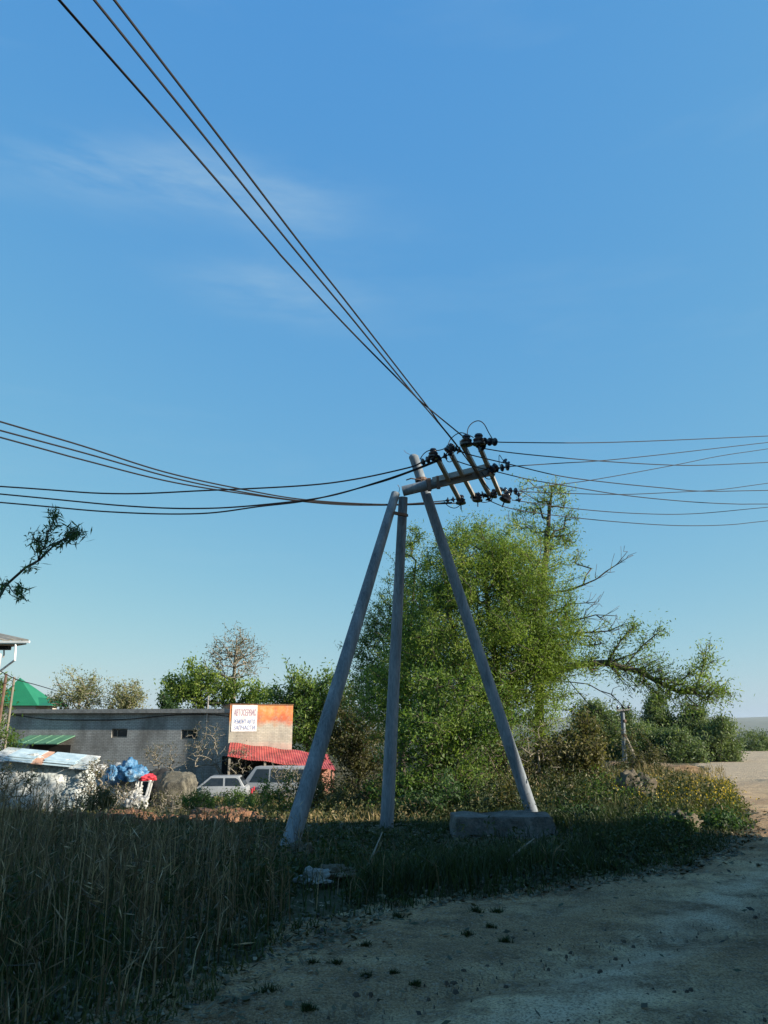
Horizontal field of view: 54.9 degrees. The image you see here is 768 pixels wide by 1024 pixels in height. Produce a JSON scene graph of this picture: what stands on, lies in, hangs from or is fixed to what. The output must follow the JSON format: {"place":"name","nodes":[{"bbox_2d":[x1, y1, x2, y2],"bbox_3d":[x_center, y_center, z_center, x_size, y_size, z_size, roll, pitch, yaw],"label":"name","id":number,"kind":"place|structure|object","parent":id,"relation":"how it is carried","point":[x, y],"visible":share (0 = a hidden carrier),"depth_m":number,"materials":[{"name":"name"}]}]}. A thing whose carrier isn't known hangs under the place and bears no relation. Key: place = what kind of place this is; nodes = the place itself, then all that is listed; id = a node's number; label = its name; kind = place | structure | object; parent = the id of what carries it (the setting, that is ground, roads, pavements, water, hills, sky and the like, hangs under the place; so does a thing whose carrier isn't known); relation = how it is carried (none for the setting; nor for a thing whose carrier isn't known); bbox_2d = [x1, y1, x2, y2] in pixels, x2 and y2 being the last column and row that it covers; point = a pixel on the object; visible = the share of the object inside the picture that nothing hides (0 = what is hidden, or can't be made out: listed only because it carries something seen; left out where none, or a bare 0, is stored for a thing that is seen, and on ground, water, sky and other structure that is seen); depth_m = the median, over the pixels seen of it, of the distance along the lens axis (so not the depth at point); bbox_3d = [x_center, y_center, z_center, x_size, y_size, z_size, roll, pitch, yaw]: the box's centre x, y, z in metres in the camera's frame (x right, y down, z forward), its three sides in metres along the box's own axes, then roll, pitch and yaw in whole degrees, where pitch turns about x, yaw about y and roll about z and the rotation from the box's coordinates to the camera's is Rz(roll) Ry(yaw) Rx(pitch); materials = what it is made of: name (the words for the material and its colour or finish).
{"place":"outdoors","nodes":[
{"label":"outdoors","id":0,"kind":"place"},
{"bbox_2d":[4,696,229,784],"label":"garage building","id":1,"kind":"structure","parent":0,"point":[115,736],"depth_m":43.12,"materials":[{"name":"grey brick"}]},
{"bbox_2d":[29,745,70,752],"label":"door","id":2,"kind":"structure","parent":1,"relation":"in","point":[54,748],"depth_m":43.73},
{"bbox_2d":[112,729,127,737],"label":"window","id":3,"kind":"structure","parent":1,"relation":"in","point":[117,733],"depth_m":43.42,"materials":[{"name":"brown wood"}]},
{"bbox_2d":[0,731,767,1023],"bbox_3d":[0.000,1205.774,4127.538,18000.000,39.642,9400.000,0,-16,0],"label":"ground","id":4,"kind":"structure","parent":0,"point":[309,905],"depth_m":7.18,"materials":[{"name":"green plant"}]},
{"bbox_2d":[3,677,15,749],"bbox_3d":[-16.616,10.306,32.415,0.088,6.029,0.100,0,-16,0],"label":"thin pole","id":5,"kind":"object","parent":4,"relation":"on","point":[10,704],"visible":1,"depth_m":32.83,"materials":[{"name":"grey wood"}]},
{"bbox_2d":[0,633,29,672],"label":"white house","id":6,"kind":"structure","parent":4,"relation":"on","point":[6,643],"depth_m":29.73,"materials":[{"name":"paint"}]},
{"bbox_2d":[0,671,32,750],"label":"edge tree","id":7,"kind":"object","parent":4,"relation":"on","point":[10,739],"visible":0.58,"depth_m":33.01,"materials":[{"name":"green plant"}]},
{"bbox_2d":[0,763,46,808],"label":"bare bush","id":8,"kind":"object","parent":4,"relation":"on","point":[7,770],"visible":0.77,"depth_m":25.48,"materials":[{"name":"grey plant"}]},
{"bbox_2d":[0,678,66,748],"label":"green roofed house","id":9,"kind":"structure","parent":4,"relation":"on","point":[27,695],"depth_m":60.63,"materials":[{"name":"paint"}]},
{"bbox_2d":[0,504,91,603],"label":"branch","id":10,"kind":"object","parent":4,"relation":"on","point":[73,534],"visible":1,"depth_m":6.16,"materials":[{"name":"green plant"}]},
{"bbox_2d":[0,747,100,812],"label":"covered stack","id":11,"kind":"object","parent":4,"relation":"on","point":[71,767],"visible":0.43,"depth_m":28.20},
{"bbox_2d":[45,664,110,708],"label":"orchard tree","id":12,"kind":"object","parent":4,"relation":"on","point":[82,692],"visible":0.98,"depth_m":56.11,"materials":[{"name":"green plant"}]},
{"bbox_2d":[75,757,113,798],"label":"bare bush","id":13,"kind":"object","parent":4,"relation":"on","point":[95,772],"visible":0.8,"depth_m":28.23,"materials":[{"name":"white plant"}]},
{"bbox_2d":[74,784,117,812],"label":"shrub","id":14,"kind":"object","parent":4,"relation":"on","point":[110,800],"visible":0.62,"depth_m":24.13,"materials":[{"name":"green plant"}]},
{"bbox_2d":[95,762,142,808],"bbox_3d":[-12.831,13.169,35.850,3.339,2.039,2.372,0,-16,0],"label":"junk heap","id":15,"kind":"object","parent":4,"relation":"on","point":[113,783],"visible":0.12,"depth_m":35.27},
{"bbox_2d":[104,764,118,780],"bbox_3d":[-12.833,12.309,34.965,0.711,0.752,0.541,0,-16,0],"label":"tarp heap","id":16,"kind":"object","parent":15,"relation":"on","point":[112,777],"visible":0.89,"depth_m":34.80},
{"bbox_2d":[116,757,148,781],"bbox_3d":[-12.049,12.229,35.239,1.677,1.085,1.363,-8,-18,25],"label":"tarp heap","id":17,"kind":"object","parent":15,"relation":"on","point":[130,768],"visible":0.9,"depth_m":34.85,"materials":[{"name":"plastic"}]},
{"bbox_2d":[96,780,144,808],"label":"bare bush","id":18,"kind":"object","parent":4,"relation":"on","point":[127,791],"visible":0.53,"depth_m":30.92,"materials":[{"name":"grey plant"}]},
{"bbox_2d":[99,675,151,708],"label":"orchard tree","id":19,"kind":"object","parent":4,"relation":"on","point":[126,700],"visible":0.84,"depth_m":55.76,"materials":[{"name":"green plant"}]},
{"bbox_2d":[122,792,149,806],"bbox_3d":[-11.467,13.249,34.150,1.261,0.649,0.841,0,-16,0],"label":"rag heap","id":20,"kind":"object","parent":4,"relation":"on","point":[144,799],"visible":0.61,"depth_m":33.88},
{"bbox_2d":[142,768,168,802],"bbox_3d":[-11.986,14.445,39.069,2.756,1.746,1.836,0,-16,0],"label":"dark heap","id":21,"kind":"object","parent":4,"relation":"on","point":[158,773],"visible":0.12,"depth_m":38.55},
{"bbox_2d":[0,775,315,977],"bbox_3d":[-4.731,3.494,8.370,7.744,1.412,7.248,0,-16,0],"label":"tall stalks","id":22,"kind":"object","parent":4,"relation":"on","point":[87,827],"visible":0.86,"depth_m":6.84,"materials":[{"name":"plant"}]},
{"bbox_2d":[141,741,192,771],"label":"bare bush","id":23,"kind":"object","parent":4,"relation":"on","point":[156,757],"visible":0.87,"depth_m":40.14,"materials":[{"name":"brown plant"}]},
{"bbox_2d":[155,688,179,708],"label":"tree","id":24,"kind":"object","parent":4,"relation":"on","point":[166,701],"visible":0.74,"depth_m":57.90,"materials":[{"name":"green plant"}]},
{"bbox_2d":[150,788,192,814],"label":"bare bush","id":25,"kind":"object","parent":4,"relation":"on","point":[162,799],"visible":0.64,"depth_m":31.68,"materials":[{"name":"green plant"}]},
{"bbox_2d":[155,771,198,805],"bbox_3d":[-10.315,13.796,37.034,2.130,1.619,1.570,0,-16,0],"label":"covered mound","id":26,"kind":"object","parent":4,"relation":"on","point":[179,780],"visible":0.56,"depth_m":36.48,"materials":[{"name":"fabric"}]},
{"bbox_2d":[67,811,323,824],"bbox_3d":[-4.539,6.497,15.545,6.792,0.747,3.658,0,-16,0],"label":"clay rubble","id":27,"kind":"object","parent":4,"relation":"on","point":[231,818],"visible":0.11,"depth_m":14.26,"materials":[{"name":"soil"}]},
{"bbox_2d":[185,721,227,774],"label":"bare bush","id":28,"kind":"object","parent":4,"relation":"on","point":[202,753],"visible":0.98,"depth_m":40.50,"materials":[{"name":"brown plant"}]},
{"bbox_2d":[173,781,259,814],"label":"shrub","id":29,"kind":"object","parent":4,"relation":"on","point":[198,795],"visible":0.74,"depth_m":25.22,"materials":[{"name":"green plant"}]},
{"bbox_2d":[153,651,281,708],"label":"garden tree","id":30,"kind":"object","parent":4,"relation":"on","point":[195,688],"visible":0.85,"depth_m":59.79,"materials":[{"name":"green plant"}]},
{"bbox_2d":[189,806,251,816],"bbox_3d":[-3.574,6.590,16.033,2.007,0.411,1.819,0,-16,0],"label":"clay heap","id":31,"kind":"object","parent":4,"relation":"on","point":[237,809],"visible":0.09,"depth_m":15.91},
{"bbox_2d":[196,775,254,801],"bbox_3d":[-8.515,14.149,37.555,3.760,1.440,1.880,1,-16,-4],"label":"hatchback car","id":32,"kind":"object","parent":4,"relation":"on","point":[218,784],"visible":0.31,"depth_m":37.00,"materials":[{"name":"white metal"}]},
{"bbox_2d":[197,621,268,699],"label":"bare tree","id":33,"kind":"object","parent":4,"relation":"on","point":[238,658],"visible":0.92,"depth_m":61.88,"materials":[{"name":"brown plant"}]},
{"bbox_2d":[222,736,253,775],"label":"bare bush","id":34,"kind":"object","parent":4,"relation":"on","point":[237,762],"visible":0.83,"depth_m":39.62,"materials":[{"name":"brown plant"}]},
{"bbox_2d":[113,772,412,813],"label":"yard weeds","id":35,"kind":"object","parent":4,"relation":"on","point":[256,798],"visible":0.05,"depth_m":35.56,"materials":[{"name":"plant"}]},
{"bbox_2d":[223,765,321,815],"bbox_3d":[-3.527,9.247,23.603,3.306,2.390,2.555,-7,-17,22],"label":"shrub","id":36,"kind":"object","parent":4,"relation":"on","point":[279,799],"visible":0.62,"depth_m":23.64,"materials":[{"name":"green plant"}]},
{"bbox_2d":[245,765,304,794],"bbox_3d":[-5.739,14.411,39.040,4.460,1.900,1.960,-1,-16,5],"label":"minivan car","id":37,"kind":"object","parent":4,"relation":"on","point":[262,771],"visible":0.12,"depth_m":38.49,"materials":[{"name":"white metal"}]},
{"bbox_2d":[221,704,334,793],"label":"workshop building","id":38,"kind":"structure","parent":4,"relation":"on","point":[264,731],"depth_m":42.23,"materials":[{"name":"orange brick"}]},
{"bbox_2d":[221,756,281,778],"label":"shed door","id":39,"kind":"structure","parent":38,"relation":"in","point":[224,769],"depth_m":41.55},
{"bbox_2d":[267,759,301,801],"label":"bare bush","id":40,"kind":"object","parent":4,"relation":"on","point":[293,774],"visible":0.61,"depth_m":33.86,"materials":[{"name":"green plant"}]},
{"bbox_2d":[281,840,314,856],"bbox_3d":[-1.111,4.346,9.573,0.391,0.197,0.330,-11,-19,33],"label":"rock","id":41,"kind":"object","parent":4,"relation":"on","point":[293,846],"visible":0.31,"depth_m":9.53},
{"bbox_2d":[252,654,373,763],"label":"green tree","id":42,"kind":"object","parent":4,"relation":"on","point":[307,698],"visible":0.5,"depth_m":53.65,"materials":[{"name":"green plant"}]},
{"bbox_2d":[293,866,333,884],"bbox_3d":[-0.762,3.881,7.930,0.485,0.167,0.209,0,-16,0],"label":"plastic bag","id":43,"kind":"object","parent":4,"relation":"on","point":[325,873],"visible":0.73,"depth_m":7.90,"materials":[{"name":"plastic"}]},
{"bbox_2d":[283,768,347,810],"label":"shrub","id":44,"kind":"object","parent":4,"relation":"on","point":[321,785],"visible":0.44,"depth_m":23.35,"materials":[{"name":"green plant"}]},
{"bbox_2d":[319,863,356,878],"bbox_3d":[-0.513,3.935,8.127,0.547,0.136,0.366,0,-16,0],"label":"grey rag","id":45,"kind":"object","parent":4,"relation":"on","point":[332,867],"visible":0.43,"depth_m":8.07,"materials":[{"name":"fabric"}]},
{"bbox_2d":[311,765,381,811],"bbox_3d":[-0.846,6.927,17.815,1.829,1.607,1.755,-7,-17,22],"label":"shrub","id":46,"kind":"object","parent":4,"relation":"on","point":[341,794],"visible":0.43,"depth_m":17.79,"materials":[{"name":"green plant"}]},
{"bbox_2d":[0,745,720,820],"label":"slope weeds","id":47,"kind":"object","parent":4,"relation":"on","point":[351,809],"visible":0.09,"depth_m":14.99,"materials":[{"name":"plant"}]},
{"bbox_2d":[313,685,417,803],"bbox_3d":[-0.501,8.668,26.659,3.798,5.152,3.502,-7,-17,22],"label":"bushy tree","id":48,"kind":"object","parent":4,"relation":"on","point":[356,761],"visible":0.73,"depth_m":26.29,"materials":[{"name":"green plant"}]},
{"bbox_2d":[0,758,746,958],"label":"verge weeds","id":49,"kind":"object","parent":4,"relation":"on","point":[348,846],"visible":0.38,"depth_m":9.99,"materials":[{"name":"green plant"}]},
{"bbox_2d":[0,769,767,1023],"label":"ground litter","id":50,"kind":"object","parent":4,"relation":"on","point":[750,832],"visible":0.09,"depth_m":6.59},
{"bbox_2d":[25,759,744,824],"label":"slope grass","id":51,"kind":"structure","parent":4,"relation":"on","point":[373,813],"depth_m":14.61,"materials":[{"name":"plant"}]},
{"bbox_2d":[334,518,456,802],"bbox_3d":[0.470,4.829,23.953,4.708,9.470,3.969,-7,-17,23],"label":"leafy tree","id":52,"kind":"object","parent":4,"relation":"on","point":[376,621],"visible":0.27,"depth_m":23.96,"materials":[{"name":"green plant"}]},
{"bbox_2d":[281,420,537,845],"bbox_3d":[0.998,2.095,12.406,2.787,7.278,5.285,-11,-19,33],"label":"utility pole","id":53,"kind":"object","parent":4,"relation":"on","point":[423,485],"visible":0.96,"depth_m":12.80,"materials":[{"name":"concrete"}]},
{"bbox_2d":[0,463,419,493],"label":"overhead wire","id":54,"kind":"object","parent":53,"relation":"attached to","point":[213,489],"visible":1,"depth_m":11.98,"materials":[{"name":"metal"}]},
{"bbox_2d":[0,459,436,508],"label":"overhead wire","id":55,"kind":"object","parent":53,"relation":"attached to","point":[219,507],"visible":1,"depth_m":12.09,"materials":[{"name":"metal"}]},
{"bbox_2d":[0,461,438,514],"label":"overhead wire","id":56,"kind":"object","parent":53,"relation":"attached to","point":[189,513],"visible":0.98,"depth_m":12.20,"materials":[{"name":"metal"}]},
{"bbox_2d":[0,421,444,504],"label":"overhead wire","id":57,"kind":"object","parent":53,"relation":"attached to","point":[189,477],"visible":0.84,"depth_m":11.78,"materials":[{"name":"metal"}]},
{"bbox_2d":[0,430,451,504],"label":"overhead wire","id":58,"kind":"object","parent":53,"relation":"attached to","point":[178,478],"visible":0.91,"depth_m":11.77,"materials":[{"name":"metal"}]},
{"bbox_2d":[0,437,455,505],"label":"overhead wire","id":59,"kind":"object","parent":53,"relation":"attached to","point":[172,481],"visible":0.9,"depth_m":11.81,"materials":[{"name":"metal"}]},
{"bbox_2d":[58,0,466,439],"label":"overhead wire","id":60,"kind":"object","parent":53,"relation":"attached to","point":[170,126],"visible":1,"depth_m":6.27,"materials":[{"name":"metal"}]},
{"bbox_2d":[93,0,489,489],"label":"overhead wire","id":61,"kind":"object","parent":53,"relation":"attached to","point":[191,120],"visible":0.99,"depth_m":6.28,"materials":[{"name":"metal"}]},
{"bbox_2d":[113,0,484,484],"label":"overhead wire","id":62,"kind":"object","parent":53,"relation":"attached to","point":[204,117],"visible":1,"depth_m":6.41,"materials":[{"name":"metal"}]},
{"bbox_2d":[457,461,745,504],"bbox_3d":[11.257,-0.499,18.664,23.280,2.562,0.648,9,-18,-27],"label":"overhead wire","id":63,"kind":"object","parent":53,"relation":"attached to","point":[595,490],"visible":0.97,"depth_m":14.88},
{"bbox_2d":[462,451,767,491],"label":"overhead wire","id":64,"kind":"object","parent":53,"relation":"attached to","point":[603,481],"visible":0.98,"depth_m":14.45,"materials":[{"name":"metal"}]},
{"bbox_2d":[486,448,767,465],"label":"overhead wire","id":65,"kind":"object","parent":53,"relation":"attached to","point":[617,462],"visible":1,"depth_m":14.42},
{"bbox_2d":[490,501,763,525],"bbox_3d":[12.210,-0.310,20.806,23.323,3.621,0.568,9,-18,-27],"label":"overhead wire","id":66,"kind":"object","parent":53,"relation":"attached to","point":[622,522],"visible":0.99,"depth_m":17.08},
{"bbox_2d":[498,436,764,442],"bbox_3d":[11.238,-1.981,18.855,22.443,5.282,0.489,10,-19,-31],"label":"overhead wire","id":67,"kind":"object","parent":53,"relation":"attached to","point":[626,441],"visible":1,"depth_m":14.69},
{"bbox_2d":[511,442,767,466],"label":"overhead wire","id":68,"kind":"object","parent":53,"relation":"attached to","point":[632,457],"visible":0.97,"depth_m":15.80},
{"bbox_2d":[512,500,767,514],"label":"overhead wire","id":69,"kind":"object","parent":53,"relation":"attached to","point":[634,513],"visible":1,"depth_m":17.36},
{"bbox_2d":[513,483,767,494],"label":"overhead wire","id":70,"kind":"object","parent":53,"relation":"attached to","point":[634,494],"visible":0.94,"depth_m":17.41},
{"bbox_2d":[519,449,764,490],"bbox_3d":[12.579,-1.957,21.577,22.904,6.561,0.524,9,-18,-28],"label":"overhead wire","id":71,"kind":"object","parent":53,"relation":"attached to","point":[640,471],"visible":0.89,"depth_m":17.69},
{"bbox_2d":[395,763,482,817],"bbox_3d":[1.002,5.699,14.709,1.984,1.354,1.851,0,-16,0],"label":"shrub","id":72,"kind":"object","parent":4,"relation":"on","point":[452,789],"visible":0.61,"depth_m":14.60,"materials":[{"name":"green plant"}]},
{"bbox_2d":[344,643,534,809],"bbox_3d":[1.241,5.030,16.763,4.252,4.109,3.015,0,-16,0],"label":"young poplar","id":73,"kind":"object","parent":4,"relation":"on","point":[437,741],"visible":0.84,"depth_m":16.54,"materials":[{"name":"green plant"}]},
{"bbox_2d":[346,505,607,780],"bbox_3d":[2.467,3.909,21.007,7.859,8.714,6.016,0,-16,0],"label":"willow tree","id":74,"kind":"object","parent":4,"relation":"on","point":[528,638],"visible":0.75,"depth_m":20.61,"materials":[{"name":"green plant"}]},
{"bbox_2d":[449,810,557,838],"bbox_3d":[1.956,5.066,11.855,1.830,0.484,0.702,2,-16,-7],"label":"concrete block","id":75,"kind":"object","parent":4,"relation":"on","point":[473,822],"depth_m":11.60,"materials":[{"name":"concrete"}]},
{"bbox_2d":[477,765,548,810],"bbox_3d":[2.596,5.638,14.612,1.612,1.209,1.497,0,-16,0],"label":"shrub","id":76,"kind":"object","parent":4,"relation":"on","point":[510,783],"visible":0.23,"depth_m":14.36,"materials":[{"name":"green plant"}]},
{"bbox_2d":[470,721,590,792],"bbox_3d":[3.397,6.136,17.532,3.134,2.354,2.032,0,-16,0],"label":"thicket","id":77,"kind":"object","parent":4,"relation":"on","point":[539,752],"visible":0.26,"depth_m":17.54,"materials":[{"name":"green plant"}]},
{"bbox_2d":[526,705,618,791],"bbox_3d":[4.636,6.102,18.020,2.542,2.941,2.063,0,-16,0],"label":"bush","id":78,"kind":"object","parent":4,"relation":"on","point":[586,755],"visible":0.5,"depth_m":17.77,"materials":[{"name":"green plant"}]},
{"bbox_2d":[544,793,607,820],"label":"shrub","id":79,"kind":"object","parent":4,"relation":"on","point":[569,808],"visible":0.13,"depth_m":12.92,"materials":[{"name":"green plant"}]},
{"bbox_2d":[561,693,627,760],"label":"belt tree","id":80,"kind":"object","parent":4,"relation":"on","point":[597,704],"visible":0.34,"depth_m":41.00,"materials":[{"name":"green plant"}]},
{"bbox_2d":[562,764,660,808],"bbox_3d":[4.369,5.551,14.637,1.881,1.285,1.667,0,-16,0],"label":"shrub","id":81,"kind":"object","parent":4,"relation":"on","point":[597,788],"visible":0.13,"depth_m":14.50,"materials":[{"name":"green plant"}]},
{"bbox_2d":[616,705,634,760],"bbox_3d":[10.429,9.603,31.418,0.835,2.690,0.360,-8,-18,26],"label":"distant pole","id":82,"kind":"object","parent":4,"relation":"on","point":[623,720],"visible":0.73,"depth_m":31.60,"materials":[{"name":"concrete"}]},
{"bbox_2d":[502,473,754,774],"bbox_3d":[7.057,3.192,22.284,6.635,9.750,3.605,0,-16,0],"label":"tall tree","id":83,"kind":"object","parent":4,"relation":"on","point":[641,672],"visible":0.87,"depth_m":21.50,"materials":[{"name":"green plant"}]},
{"bbox_2d":[603,700,654,759],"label":"belt tree","id":84,"kind":"object","parent":4,"relation":"on","point":[629,720],"visible":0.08,"depth_m":41.79,"materials":[{"name":"green plant"}]},
{"bbox_2d":[615,769,656,794],"bbox_3d":[5.728,6.267,16.954,1.005,0.725,0.956,-13,-21,39],"label":"dirt clod","id":85,"kind":"object","parent":4,"relation":"on","point":[625,774],"visible":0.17,"depth_m":16.80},
{"bbox_2d":[612,725,674,771],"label":"shrub","id":86,"kind":"object","parent":4,"relation":"on","point":[656,754],"visible":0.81,"depth_m":25.59,"materials":[{"name":"green plant"}]},
{"bbox_2d":[609,718,689,760],"bbox_3d":[14.137,12.634,39.163,4.504,3.353,3.567,2,-16,-9],"label":"belt tree","id":87,"kind":"object","parent":4,"relation":"on","point":[647,732],"visible":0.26,"depth_m":38.68,"materials":[{"name":"green plant"}]},
{"bbox_2d":[602,761,708,773],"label":"earth bank","id":88,"kind":"structure","parent":4,"relation":"on","point":[683,767],"depth_m":26.08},
{"bbox_2d":[636,689,678,728],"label":"belt tree","id":89,"kind":"object","parent":4,"relation":"on","point":[659,715],"visible":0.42,"depth_m":43.76,"materials":[{"name":"green plant"}]},
{"bbox_2d":[622,794,703,835],"bbox_3d":[4.444,5.007,11.925,1.282,0.859,1.051,0,-16,0],"label":"shrub","id":90,"kind":"object","parent":4,"relation":"on","point":[678,821],"visible":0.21,"depth_m":11.88,"materials":[{"name":"green plant"}]},
{"bbox_2d":[606,761,734,790],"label":"dry bank grass","id":91,"kind":"structure","parent":4,"relation":"on","point":[712,771],"depth_m":25.15,"materials":[{"name":"plant"}]},
{"bbox_2d":[592,776,759,825],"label":"bank weeds","id":92,"kind":"object","parent":4,"relation":"on","point":[739,806],"visible":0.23,"depth_m":14.20,"materials":[{"name":"green plant"}]},
{"bbox_2d":[585,773,759,805],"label":"yellow flowers","id":93,"kind":"object","parent":92,"relation":"on","point":[695,790],"visible":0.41,"depth_m":15.36,"materials":[{"name":"plant"}]},
{"bbox_2d":[643,719,716,762],"bbox_3d":[14.958,12.370,38.152,3.813,3.362,3.504,0,-16,0],"label":"belt tree","id":94,"kind":"object","parent":4,"relation":"on","point":[680,745],"visible":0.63,"depth_m":37.56,"materials":[{"name":"green plant"}]},
{"bbox_2d":[665,809,702,828],"bbox_3d":[4.824,5.020,12.115,0.788,0.282,0.474,0,-16,0],"label":"dirt clod","id":95,"kind":"object","parent":4,"relation":"on","point":[694,816],"visible":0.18,"depth_m":11.98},
{"bbox_2d":[670,699,714,739],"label":"belt tree","id":96,"kind":"object","parent":4,"relation":"on","point":[691,719],"visible":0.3,"depth_m":42.98,"materials":[{"name":"green plant"}]},
{"bbox_2d":[690,707,752,761],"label":"belt tree","id":97,"kind":"object","parent":4,"relation":"on","point":[720,730],"visible":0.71,"depth_m":40.48,"materials":[{"name":"green plant"}]},
{"bbox_2d":[695,798,757,831],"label":"shrub","id":98,"kind":"object","parent":4,"relation":"on","point":[720,818],"visible":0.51,"depth_m":12.27,"materials":[{"name":"green plant"}]},
{"bbox_2d":[739,725,767,750],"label":"belt tree","id":99,"kind":"object","parent":4,"relation":"on","point":[762,739],"visible":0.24,"depth_m":58.88,"materials":[{"name":"green plant"}]},
{"bbox_2d":[0,0,767,717],"label":"sky","id":100,"kind":"structure","parent":0,"point":[550,217],"materials":[{"name":"blue"}]},
{"bbox_2d":[77,750,767,1023],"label":"road","id":101,"kind":"structure","parent":0,"point":[621,996],"depth_m":5.54,"materials":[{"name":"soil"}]},
{"bbox_2d":[252,981,281,993],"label":"weed tuft","id":102,"kind":"object","parent":101,"relation":"on","point":[265,988],"visible":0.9,"depth_m":4.84,"materials":[{"name":"green plant"}]},
{"bbox_2d":[224,895,766,1023],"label":"soil crumbs","id":103,"kind":"object","parent":101,"relation":"on","point":[454,992],"visible":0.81,"depth_m":5.04,"materials":[{"name":"soil"}]},
{"bbox_2d":[294,717,767,731],"bbox_3d":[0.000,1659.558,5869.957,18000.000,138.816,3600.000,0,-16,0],"label":"hills","id":104,"kind":"structure","parent":0,"point":[756,722],"depth_m":4950.78,"materials":[{"name":"grass"},{"name":"plant"}]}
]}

